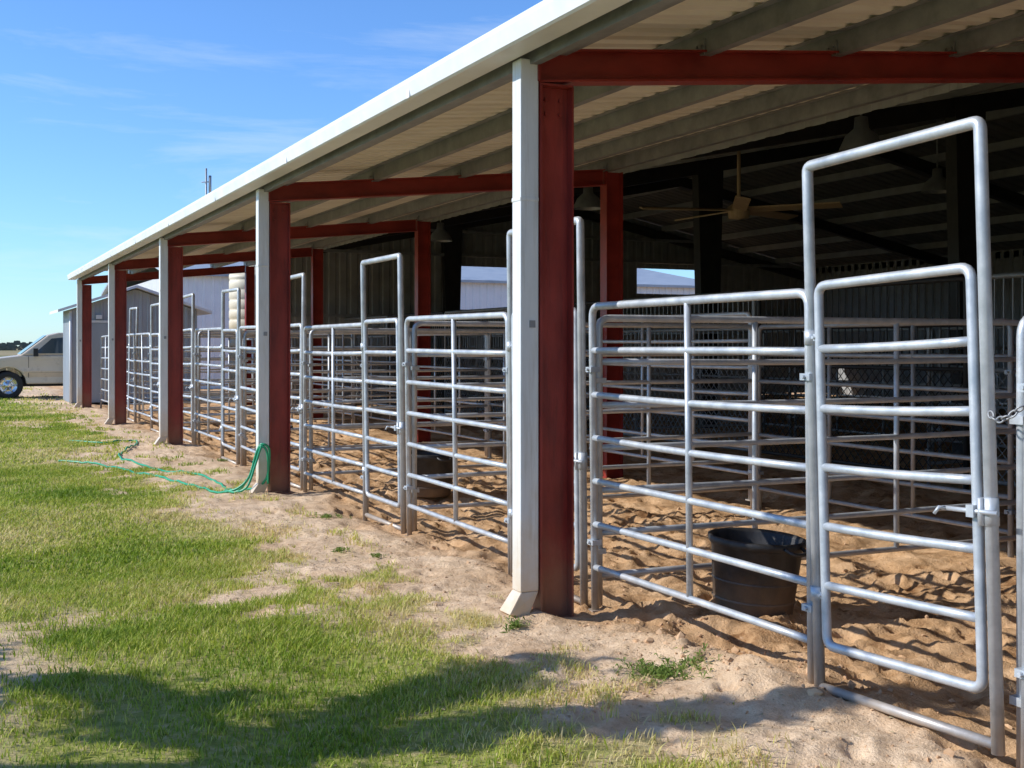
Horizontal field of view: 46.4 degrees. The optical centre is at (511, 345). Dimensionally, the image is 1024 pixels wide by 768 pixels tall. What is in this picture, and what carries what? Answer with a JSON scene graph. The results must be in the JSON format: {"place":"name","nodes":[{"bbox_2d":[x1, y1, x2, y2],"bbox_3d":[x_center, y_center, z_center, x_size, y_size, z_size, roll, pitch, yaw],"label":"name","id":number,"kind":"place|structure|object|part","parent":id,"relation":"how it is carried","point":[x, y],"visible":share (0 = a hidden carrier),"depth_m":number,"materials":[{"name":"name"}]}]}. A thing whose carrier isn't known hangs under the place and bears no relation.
{"place":"outdoors","nodes":[
{"label":"outdoors","id":0,"kind":"place"},
{"bbox_2d":[0,368,20,375],"bbox_3d":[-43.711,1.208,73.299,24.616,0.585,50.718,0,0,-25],"label":"wheel arch","id":1,"kind":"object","parent":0,"point":[12,370],"visible":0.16,"depth_m":55.56,"materials":[{"name":"beige metal"}]},
{"bbox_2d":[253,424,292,444],"bbox_3d":[-3.470,1.373,17.372,0.566,0.474,0.567,0,0,8],"label":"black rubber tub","id":2,"kind":"object","parent":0,"point":[254,425],"visible":0.09,"depth_m":17.30,"materials":[{"name":"black rubber"}]},
{"bbox_2d":[0,0,694,345],"label":"sky","id":3,"kind":"structure","parent":0,"point":[114,114],"materials":[{"name":"blue"}]},
{"bbox_2d":[101,262,694,388],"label":"metal warehouse","id":4,"kind":"structure","parent":0,"point":[483,287],"depth_m":45.74,"materials":[{"name":"white metal"}]},
{"bbox_2d":[0,386,905,767],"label":"grass","id":5,"kind":"structure","parent":0,"point":[146,592],"depth_m":6.19,"materials":[{"name":"green plant"}]},
{"bbox_2d":[78,506,917,767],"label":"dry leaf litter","id":6,"kind":"object","parent":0,"point":[494,654],"visible":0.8,"depth_m":5.63,"materials":[{"name":"brown plant"}]},
{"bbox_2d":[0,346,1015,767],"bbox_3d":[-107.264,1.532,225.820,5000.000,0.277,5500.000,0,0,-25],"label":"ground","id":7,"kind":"structure","parent":0,"point":[938,578],"depth_m":6.49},
{"bbox_2d":[0,340,32,349],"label":"distant treeline","id":8,"kind":"object","parent":7,"relation":"on","point":[10,345],"visible":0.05,"depth_m":370.62,"materials":[{"name":"green plant"}]},
{"bbox_2d":[0,333,62,398],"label":"pickup truck","id":9,"kind":"object","parent":7,"relation":"on","point":[38,362],"visible":0.41,"depth_m":33.57,"materials":[{"name":"paint"}]},
{"bbox_3d":[-12.892,-0.025,33.841,1.190,0.490,0.136,0,0,-25],"label":"front window","id":10,"kind":"part","parent":9,"relation":"part of","materials":[{"name":"black glass"}]},
{"bbox_2d":[99,335,107,408],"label":"livestock panel","id":11,"kind":"object","parent":7,"relation":"on","point":[105,368],"visible":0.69,"depth_m":28.49,"materials":[{"name":"silver metal"}]},
{"bbox_2d":[50,285,211,402],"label":"metal shed","id":12,"kind":"structure","parent":7,"relation":"on","point":[142,299],"depth_m":31.73,"materials":[{"name":"grey metal"}]},
{"bbox_2d":[69,311,107,402],"bbox_3d":[-10.901,0.300,31.285,1.306,2.400,0.112,0,0,-24],"label":"door","id":13,"kind":"structure","parent":12,"relation":"in","point":[99,327],"depth_m":31.31,"materials":[{"name":"grey metal"}]},
{"bbox_2d":[127,307,138,421],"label":"corral gate","id":14,"kind":"structure","parent":7,"relation":"on","point":[130,360],"depth_m":24.33,"materials":[{"name":"silver metal"}]},
{"bbox_2d":[133,332,149,422],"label":"livestock panel","id":15,"kind":"object","parent":7,"relation":"on","point":[135,373],"visible":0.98,"depth_m":22.61,"materials":[{"name":"silver metal"}]},
{"bbox_2d":[150,303,158,431],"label":"corral gate","id":16,"kind":"structure","parent":7,"relation":"on","point":[152,391],"depth_m":21.58,"materials":[{"name":"silver metal"}]},
{"bbox_2d":[58,439,270,493],"bbox_3d":[-4.873,1.256,15.107,1.496,0.558,7.758,0,0,-28],"label":"garden hose","id":17,"kind":"object","parent":7,"relation":"on","point":[254,463],"visible":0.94,"depth_m":12.31,"materials":[{"name":"green rubber"}]},
{"bbox_2d":[183,293,194,443],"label":"corral gate","id":18,"kind":"structure","parent":7,"relation":"on","point":[191,380],"depth_m":18.07,"materials":[{"name":"silver metal"}]},
{"bbox_2d":[127,335,255,404],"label":"stall divider panel","id":19,"kind":"object","parent":7,"relation":"on","point":[186,370],"visible":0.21,"depth_m":26.91,"materials":[{"name":"silver metal"}]},
{"bbox_2d":[192,327,225,458],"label":"livestock panel","id":20,"kind":"object","parent":7,"relation":"on","point":[208,383],"visible":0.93,"depth_m":17.14,"materials":[{"name":"silver metal"}]},
{"bbox_2d":[138,333,307,421],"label":"stall divider panel","id":21,"kind":"object","parent":7,"relation":"on","point":[139,378],"visible":0.47,"depth_m":24.05,"materials":[{"name":"silver metal"}]},
{"bbox_2d":[220,287,240,464],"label":"corral gate","id":22,"kind":"structure","parent":7,"relation":"on","point":[236,428],"depth_m":15.60,"materials":[{"name":"silver metal"}]},
{"bbox_2d":[229,264,255,395],"bbox_3d":[-7.407,-0.450,34.123,1.320,3.900,1.320,0,0,-25],"label":"storage tank","id":23,"kind":"object","parent":7,"relation":"on","point":[236,280],"visible":0.19,"depth_m":33.58,"materials":[{"name":"white plastic"}]},
{"bbox_2d":[237,325,255,465],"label":"livestock panel","id":24,"kind":"object","parent":7,"relation":"on","point":[240,356],"visible":0.37,"depth_m":15.16,"materials":[{"name":"silver metal"}]},
{"bbox_2d":[242,338,255,400],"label":"back fence panel","id":25,"kind":"object","parent":7,"relation":"on","point":[254,360],"visible":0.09,"depth_m":29.77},
{"bbox_2d":[184,335,352,423],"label":"stall divider panel","id":26,"kind":"object","parent":7,"relation":"on","point":[229,337],"visible":0.28,"depth_m":21.41,"materials":[{"name":"silver metal"}]},
{"bbox_2d":[290,338,299,404],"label":"back fence panel","id":27,"kind":"object","parent":7,"relation":"on","point":[295,369],"visible":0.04,"depth_m":25.91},
{"bbox_2d":[290,273,305,490],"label":"corral gate","id":28,"kind":"structure","parent":7,"relation":"on","point":[302,325],"depth_m":12.53,"materials":[{"name":"silver metal"}]},
{"bbox_2d":[197,330,404,444],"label":"stall divider panel","id":29,"kind":"object","parent":7,"relation":"on","point":[342,348],"visible":0.37,"depth_m":18.72,"materials":[{"name":"silver metal"}]},
{"bbox_2d":[308,334,352,418],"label":"back fence panel","id":30,"kind":"object","parent":7,"relation":"on","point":[337,374],"visible":0.43,"depth_m":23.77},
{"bbox_2d":[311,512,351,518],"bbox_3d":[-1.621,1.502,10.497,0.407,0.063,0.305,0,0,14],"label":"weed plant","id":31,"kind":"object","parent":7,"relation":"on","point":[326,515],"visible":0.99,"depth_m":10.52,"materials":[{"name":"green plant"}]},
{"bbox_2d":[301,323,369,521],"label":"livestock panel","id":32,"kind":"object","parent":7,"relation":"on","point":[333,430],"visible":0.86,"depth_m":11.58,"materials":[{"name":"silver metal"}]},
{"bbox_2d":[331,547,352,552],"bbox_3d":[-1.251,1.504,8.803,0.172,0.051,0.192,0,0,17],"label":"weed plant","id":33,"kind":"object","parent":7,"relation":"on","point":[339,549],"visible":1,"depth_m":8.78,"materials":[{"name":"green plant"}]},
{"bbox_2d":[243,330,488,465],"bbox_3d":[-1.877,0.699,15.990,3.460,1.786,0.080,0,0,-25],"label":"stall divider panel","id":34,"kind":"object","parent":7,"relation":"on","point":[328,390],"visible":0.56,"depth_m":15.84,"materials":[{"name":"silver metal"}]},
{"bbox_2d":[344,315,387,406],"bbox_3d":[-3.750,0.385,30.269,0.060,2.230,3.560,0,0,-25],"label":"stall front","id":35,"kind":"object","parent":7,"relation":"on","point":[368,317],"visible":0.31,"depth_m":29.58,"materials":[{"name":"grey metal"}]},
{"bbox_2d":[353,334,404,423],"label":"back fence panel","id":36,"kind":"object","parent":7,"relation":"on","point":[354,384],"visible":0.32,"depth_m":21.29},
{"bbox_2d":[369,553,390,557],"bbox_3d":[-0.939,1.496,8.519,0.187,0.047,0.118,0,0,-25],"label":"weed plant","id":37,"kind":"object","parent":7,"relation":"on","point":[376,555],"visible":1,"depth_m":8.50,"materials":[{"name":"green plant"}]},
{"bbox_2d":[360,253,406,533],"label":"corral gate","id":38,"kind":"structure","parent":7,"relation":"on","point":[400,426],"depth_m":10.01,"materials":[{"name":"silver metal"}]},
{"bbox_2d":[387,311,444,412],"bbox_3d":[-2.205,0.385,27.017,0.060,2.230,3.560,0,0,-25],"label":"stall front","id":39,"kind":"object","parent":7,"relation":"on","point":[442,341],"visible":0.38,"depth_m":26.01,"materials":[{"name":"paint"}]},
{"bbox_2d":[377,335,469,406],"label":"pen panel","id":40,"kind":"object","parent":7,"relation":"on","point":[447,366],"visible":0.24,"depth_m":30.33,"materials":[{"name":"grey metal"}]},
{"bbox_2d":[396,450,452,497],"bbox_3d":[-0.858,1.294,12.097,0.628,0.446,0.629,0,0,6],"label":"black rubber tub","id":41,"kind":"object","parent":7,"relation":"on","point":[428,462],"visible":0.45,"depth_m":11.84,"materials":[{"name":"black rubber"}]},
{"bbox_2d":[307,328,589,489],"bbox_3d":[-0.583,0.707,13.264,3.460,1.786,0.080,0,0,-26],"label":"stall divider panel","id":42,"kind":"object","parent":7,"relation":"on","point":[311,364],"visible":0.38,"depth_m":12.88,"materials":[{"name":"silver metal"}]},
{"bbox_2d":[417,334,485,455],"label":"back fence panel","id":43,"kind":"object","parent":7,"relation":"on","point":[459,402],"visible":0.28,"depth_m":17.67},
{"bbox_2d":[402,312,509,574],"bbox_3d":[-0.432,0.662,8.796,0.080,1.786,2.000,-1,1,-25],"label":"livestock panel","id":44,"kind":"object","parent":7,"relation":"on","point":[454,386],"visible":0.89,"depth_m":8.77,"materials":[{"name":"silver metal"}]},
{"bbox_2d":[436,336,480,402],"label":"pen panel","id":45,"kind":"object","parent":7,"relation":"on","point":[458,365],"visible":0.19,"depth_m":31.14,"materials":[{"name":"grey metal"}]},
{"bbox_2d":[444,307,506,418],"bbox_3d":[-0.660,0.385,23.765,0.060,2.230,3.560,0,0,-25],"label":"stall front","id":46,"kind":"object","parent":7,"relation":"on","point":[446,410],"visible":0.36,"depth_m":24.04,"materials":[{"name":"grey metal"}]},
{"bbox_2d":[475,336,502,419],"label":"pen panel","id":47,"kind":"object","parent":7,"relation":"on","point":[484,372],"visible":0.13,"depth_m":24.04,"materials":[{"name":"silver metal"}]},
{"bbox_2d":[482,335,502,402],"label":"pen panel","id":48,"kind":"object","parent":7,"relation":"on","point":[498,361],"visible":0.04,"depth_m":29.29,"materials":[{"name":"grey metal"}]},
{"bbox_2d":[499,615,531,632],"bbox_3d":[0.025,1.485,6.383,0.163,0.061,0.256,0,0,8],"label":"weed plant","id":49,"kind":"object","parent":7,"relation":"on","point":[516,622],"visible":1,"depth_m":6.37,"materials":[{"name":"green plant"}]},
{"bbox_2d":[487,327,589,458],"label":"back fence panel","id":50,"kind":"object","parent":7,"relation":"on","point":[491,368],"visible":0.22,"depth_m":16.66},
{"bbox_2d":[67,0,1023,617],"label":"metal barn","id":51,"kind":"structure","parent":7,"relation":"on","point":[529,124],"depth_m":12.55,"materials":[{"name":"metal"}]},
{"bbox_2d":[201,168,210,252],"bbox_3d":[-6.463,-2.860,25.271,0.211,1.780,0.100,0,0,-25],"label":"roof antenna","id":52,"kind":"object","parent":51,"relation":"on","point":[206,181],"visible":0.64,"depth_m":25.25,"materials":[{"name":"grey metal"}]},
{"bbox_2d":[431,220,451,241],"bbox_3d":[-1.438,-2.391,24.005,0.480,0.582,0.480,0,0,-25],"label":"barn lamp","id":53,"kind":"object","parent":51,"relation":"attached to","point":[440,233],"visible":0.91,"depth_m":23.88,"materials":[{"name":"grey metal"}]},
{"bbox_2d":[574,187,599,209],"bbox_3d":[1.179,-2.401,18.495,0.480,0.562,0.480,0,0,-25],"label":"barn lamp","id":54,"kind":"object","parent":51,"relation":"attached to","point":[588,199],"visible":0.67,"depth_m":18.37,"materials":[{"name":"grey metal"}]},
{"bbox_2d":[639,151,842,220],"bbox_3d":[3.546,-2.581,19.073,3.109,1.162,2.992,0,0,-25],"label":"ceiling fan","id":55,"kind":"object","parent":51,"relation":"attached to","point":[739,208],"visible":0.97,"depth_m":18.82,"materials":[{"name":"beige wood"}]},
{"bbox_2d":[838,114,879,151],"bbox_3d":[3.796,-2.401,12.985,0.480,0.562,0.480,0,0,-25],"label":"barn lamp","id":56,"kind":"object","parent":51,"relation":"attached to","point":[861,133],"visible":0.73,"depth_m":12.86,"materials":[{"name":"grey metal"}]},
{"bbox_2d":[921,120,945,193],"bbox_3d":[6.639,-3.041,18.653,0.480,1.282,0.480,0,0,-25],"label":"barn lamp","id":57,"kind":"object","parent":51,"relation":"attached to","point":[935,183],"visible":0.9,"depth_m":18.58,"materials":[{"name":"grey metal"}]},
{"bbox_2d":[506,216,587,605],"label":"corral gate","id":58,"kind":"structure","parent":7,"relation":"on","point":[580,497],"depth_m":6.99,"materials":[{"name":"silver metal"}]},
{"bbox_2d":[410,321,751,530],"bbox_3d":[0.729,0.690,10.502,3.460,1.786,0.080,0,0,-26],"label":"stall divider panel","id":59,"kind":"object","parent":7,"relation":"on","point":[414,367],"visible":0.57,"depth_m":10.60,"materials":[{"name":"silver metal"}]},
{"bbox_2d":[574,301,599,430],"bbox_3d":[0.884,0.385,20.513,0.060,2.230,3.560,0,0,-25],"label":"stall front","id":60,"kind":"object","parent":7,"relation":"on","point":[590,303],"visible":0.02,"depth_m":19.74,"materials":[{"name":"paint"}]},
{"bbox_2d":[235,459,1015,767],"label":"dirt clods","id":61,"kind":"object","parent":7,"relation":"on","point":[852,685],"visible":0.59,"depth_m":5.92,"materials":[{"name":"brown soil"}]},
{"bbox_2d":[623,332,684,429],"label":"pen panel","id":62,"kind":"object","parent":7,"relation":"on","point":[661,333],"visible":0.2,"depth_m":22.58,"materials":[{"name":"silver metal"}]},
{"bbox_2d":[595,643,722,685],"bbox_3d":[0.670,1.462,5.483,0.601,0.117,0.472,0,0,-6],"label":"weed plant","id":63,"kind":"object","parent":7,"relation":"on","point":[662,671],"visible":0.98,"depth_m":5.48,"materials":[{"name":"green plant"}]},
{"bbox_2d":[596,312,751,500],"bbox_3d":[1.623,0.570,12.606,0.080,1.786,2.990,0,0,-25],"label":"back fence panel","id":64,"kind":"object","parent":7,"relation":"on","point":[642,388],"visible":0.5,"depth_m":12.13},
{"bbox_2d":[623,290,756,451],"bbox_3d":[2.429,0.385,17.262,0.060,2.230,3.560,0,0,-25],"label":"stall front","id":65,"kind":"object","parent":7,"relation":"on","point":[699,330],"visible":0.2,"depth_m":16.92,"materials":[{"name":"grey metal"}]},
{"bbox_2d":[585,288,813,683],"bbox_3d":[0.880,0.643,6.049,0.080,1.786,2.000,-1,0,-25],"label":"livestock panel","id":66,"kind":"object","parent":7,"relation":"on","point":[687,350],"visible":0.94,"depth_m":6.01,"materials":[{"name":"silver metal"}]},
{"bbox_2d":[633,329,766,437],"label":"pen panel","id":67,"kind":"object","parent":7,"relation":"on","point":[700,375],"visible":0.3,"depth_m":19.02,"materials":[{"name":"silver metal"}]},
{"bbox_2d":[691,330,792,435],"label":"pen panel","id":68,"kind":"object","parent":7,"relation":"on","point":[781,378],"visible":0.23,"depth_m":19.50,"materials":[{"name":"silver metal"}]},
{"bbox_2d":[708,527,805,617],"bbox_3d":[1.423,1.324,6.931,0.566,0.474,0.567,0,0,8],"label":"black rubber tub","id":69,"kind":"object","parent":7,"relation":"on","point":[750,592],"visible":0.89,"depth_m":6.73,"materials":[{"name":"black rubber"}]},
{"bbox_2d":[596,315,1019,607],"bbox_3d":[2.052,0.711,7.719,3.460,1.786,0.080,0,0,-24],"label":"stall divider panel","id":70,"kind":"object","parent":7,"relation":"on","point":[755,441],"visible":0.58,"depth_m":7.49,"materials":[{"name":"silver metal"}]},
{"bbox_2d":[757,276,968,488],"bbox_3d":[3.973,0.385,14.010,0.060,2.230,3.560,0,0,-25],"label":"stall front","id":71,"kind":"object","parent":7,"relation":"on","point":[964,368],"visible":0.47,"depth_m":13.54,"materials":[{"name":"paint"}]},
{"bbox_2d":[793,327,935,451],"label":"pen panel","id":72,"kind":"object","parent":7,"relation":"on","point":[883,330],"visible":0.27,"depth_m":17.39,"materials":[{"name":"silver metal"}]},
{"bbox_2d":[758,318,1015,557],"bbox_3d":[2.932,0.696,9.851,0.080,1.786,2.990,0,0,-25],"label":"back fence panel","id":73,"kind":"object","parent":7,"relation":"on","point":[1010,511],"visible":0.64,"depth_m":9.39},
{"bbox_2d":[802,116,1005,755],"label":"corral gate","id":74,"kind":"structure","parent":7,"relation":"on","point":[981,511],"depth_m":4.51,"materials":[{"name":"silver metal"}]},
{"bbox_2d":[987,405,1023,423],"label":"gate chain","id":75,"kind":"object","parent":74,"relation":"attached to","point":[1003,418],"visible":1,"depth_m":4.17,"materials":[{"name":"silver metal"}]},
{"bbox_2d":[925,326,1017,483],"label":"pen panel","id":76,"kind":"object","parent":7,"relation":"on","point":[930,462],"visible":0.27,"depth_m":13.08,"materials":[{"name":"silver metal"}]},
{"bbox_2d":[937,327,1016,452],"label":"pen panel","id":77,"kind":"object","parent":7,"relation":"on","point":[997,407],"visible":0.27,"depth_m":15.87,"materials":[{"name":"silver metal"}]},
{"bbox_2d":[970,271,1023,489],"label":"stall front","id":78,"kind":"object","parent":7,"relation":"on","point":[1004,276],"visible":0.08,"depth_m":11.98,"materials":[{"name":"grey metal"}]},
{"bbox_2d":[1009,316,1023,767],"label":"stall divider panel","id":79,"kind":"object","parent":7,"relation":"on","point":[1018,421],"visible":0.79,"depth_m":4.24,"materials":[{"name":"silver metal"}]},
{"bbox_2d":[1014,383,1023,767],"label":"livestock panel","id":80,"kind":"object","parent":7,"relation":"on","point":[1019,672],"visible":1,"depth_m":4.18,"materials":[{"name":"silver metal"}]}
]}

